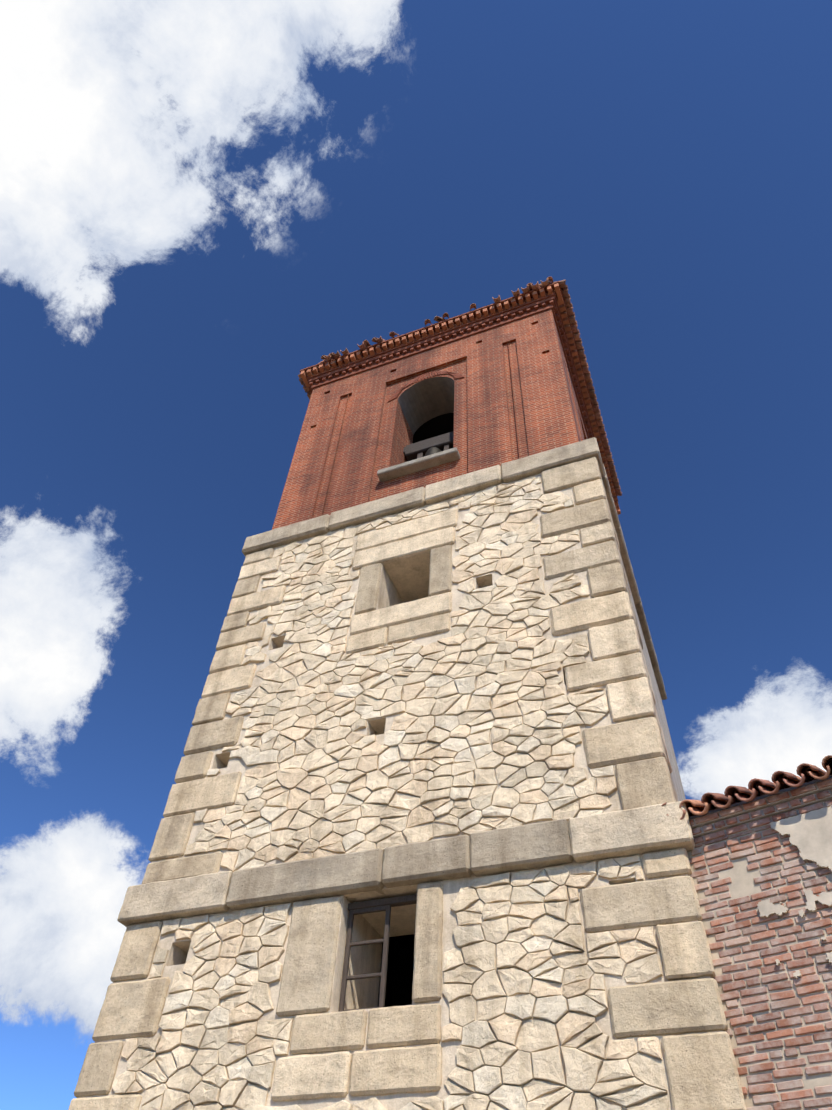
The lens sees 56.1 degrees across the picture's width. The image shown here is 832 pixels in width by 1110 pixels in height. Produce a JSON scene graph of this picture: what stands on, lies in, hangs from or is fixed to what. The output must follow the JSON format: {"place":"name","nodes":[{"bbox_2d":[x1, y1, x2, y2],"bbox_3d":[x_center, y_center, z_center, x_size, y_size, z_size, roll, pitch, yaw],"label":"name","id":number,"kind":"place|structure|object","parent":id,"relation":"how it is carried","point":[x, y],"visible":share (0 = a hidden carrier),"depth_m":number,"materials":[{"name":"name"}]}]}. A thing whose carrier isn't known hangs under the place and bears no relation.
{"place":"outdoors","nodes":[
{"label":"outdoors","id":0,"kind":"place"},
{"bbox_2d":[0,253,55,297],"bbox_3d":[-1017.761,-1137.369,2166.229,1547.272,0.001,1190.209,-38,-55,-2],"label":"cloud","id":1,"kind":"structure","parent":0,"point":[22,275],"depth_m":2275.78,"materials":[{"name":"white"}]},
{"bbox_2d":[0,510,122,773],"bbox_3d":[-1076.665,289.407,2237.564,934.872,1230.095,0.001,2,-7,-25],"label":"cloud","id":2,"kind":"structure","parent":0,"point":[59,603],"depth_m":2254.91,"materials":[{"name":"white"}]},
{"bbox_2d":[0,815,142,1033],"bbox_3d":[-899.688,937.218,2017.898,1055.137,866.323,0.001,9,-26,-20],"label":"cloud","id":3,"kind":"structure","parent":0,"point":[63,891],"depth_m":2009.81,"materials":[{"name":"white"}]},
{"bbox_2d":[0,0,399,338],"bbox_3d":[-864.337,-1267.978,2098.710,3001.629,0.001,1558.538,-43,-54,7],"label":"cloud","id":4,"kind":"structure","parent":0,"point":[114,114],"depth_m":2188.19,"materials":[{"name":"white"}]},
{"bbox_2d":[0,0,831,1109],"label":"sky","id":5,"kind":"structure","parent":0,"point":[669,162],"materials":[{"name":"blue"}]},
{"bbox_2d":[405,431,453,461],"bbox_3d":[0.461,-2.715,19.486,1.500,0.460,0.280,-15,-52,16],"label":"bell yoke","id":6,"kind":"object","parent":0,"point":[413,450],"visible":0.44,"depth_m":19.39,"materials":[{"name":"brown wood"}]},
{"bbox_2d":[413,413,453,442],"bbox_3d":[1.418,-0.916,21.178,6.850,6.600,6.850,-15,-52,16],"label":"belfry interior","id":7,"kind":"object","parent":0,"point":[438,425],"depth_m":22.66,"materials":[{"name":"black"}]},
{"bbox_2d":[417,444,450,458],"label":"yoke supports","id":8,"kind":"object","parent":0,"point":[421,454],"visible":0.08,"depth_m":19.20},
{"bbox_2d":[677,667,831,799],"bbox_3d":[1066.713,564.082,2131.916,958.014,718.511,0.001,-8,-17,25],"label":"cloud","id":9,"kind":"structure","parent":0,"point":[766,731],"depth_m":2193.39,"materials":[{"name":"white"}]},
{"bbox_2d":[687,828,831,1109],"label":"mortar joints","id":10,"kind":"object","parent":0,"point":[742,877],"depth_m":7.68,"materials":[{"name":"beige concrete"}]},
{"bbox_2d":[689,806,831,1109],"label":"church wall bricks","id":11,"kind":"object","parent":10,"relation":"in","point":[735,931],"visible":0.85,"depth_m":7.64,"materials":[{"name":"red brick"}]},
{"bbox_2d":[689,778,831,844],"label":"cornice","id":12,"kind":"structure","parent":11,"relation":"on","point":[752,815],"depth_m":8.60,"materials":[{"name":"brown brick"}]},
{"bbox_2d":[689,775,831,819],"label":"eaves","id":13,"kind":"object","parent":12,"relation":"on","point":[760,797],"depth_m":8.76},
{"bbox_2d":[661,755,831,819],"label":"roof tiles","id":14,"kind":"object","parent":13,"relation":"on","point":[708,801],"visible":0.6,"depth_m":8.83,"materials":[{"name":"brown ceramic"}]},
{"bbox_2d":[757,805,831,978],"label":"plaster patches","id":15,"kind":"object","parent":11,"relation":"attached to","point":[810,834],"visible":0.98,"depth_m":8.09,"materials":[{"name":"beige paint"}]},
{"label":"ground","id":16,"kind":"structure","parent":0,"visible":0},
{"bbox_2d":[77,473,722,1109],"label":"mortar joints","id":17,"kind":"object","parent":16,"relation":"on","point":[403,579],"depth_m":10.30,"materials":[{"name":"beige concrete"}]},
{"bbox_2d":[68,437,746,1109],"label":"stone blocks","id":18,"kind":"structure","parent":17,"relation":"on","point":[702,1073],"depth_m":9.92,"materials":[{"name":"beige stone"}]},
{"bbox_2d":[338,894,416,1011],"bbox_3d":[-0.418,4.837,9.467,1.012,1.312,0.100,-15,-52,16],"label":"casement window","id":19,"kind":"structure","parent":18,"relation":"attached to","point":[372,906],"depth_m":9.65,"materials":[{"name":"grey wood"}]},
{"bbox_2d":[112,476,668,1109],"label":"tower rubble stones","id":20,"kind":"object","parent":18,"relation":"attached to","point":[340,706],"visible":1,"depth_m":10.59,"materials":[{"name":"stone"}]},
{"bbox_2d":[272,309,587,529],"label":"belfry brick walls","id":21,"kind":"structure","parent":17,"relation":"on","point":[511,396],"depth_m":19.02,"materials":[{"name":"red brick"}]},
{"bbox_2d":[377,447,459,481],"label":"belfry sill slabs","id":22,"kind":"structure","parent":21,"relation":"attached to","point":[420,464],"depth_m":17.32,"materials":[{"name":"grey stone"}]},
{"bbox_2d":[388,371,464,401],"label":"brick arch","id":23,"kind":"structure","parent":21,"relation":"attached to","point":[455,376],"depth_m":20.55,"materials":[{"name":"red brick"}]},
{"bbox_2d":[300,281,620,514],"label":"belfry cornice courses","id":24,"kind":"object","parent":21,"relation":"on","point":[489,317],"visible":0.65,"depth_m":21.85,"materials":[{"name":"red brick"}]},
{"bbox_2d":[298,277,621,495],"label":"roof tiles","id":25,"kind":"object","parent":24,"relation":"on","point":[573,322],"visible":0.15,"depth_m":22.46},
{"bbox_3d":[1.282,-1.297,20.024,5.000,2.530,4.425,-15,-52,16],"label":"bell","id":26,"kind":"object","parent":21,"relation":"in","visible":0},
{"bbox_2d":[425,447,440,455],"bbox_3d":[0.430,-2.270,18.973,1.040,1.240,1.040,-15,-52,16],"label":"bell","id":27,"kind":"object","parent":26,"relation":"attached to","point":[431,450],"visible":0.21,"depth_m":18.95,"materials":[{"name":"grey metal"}]}
]}

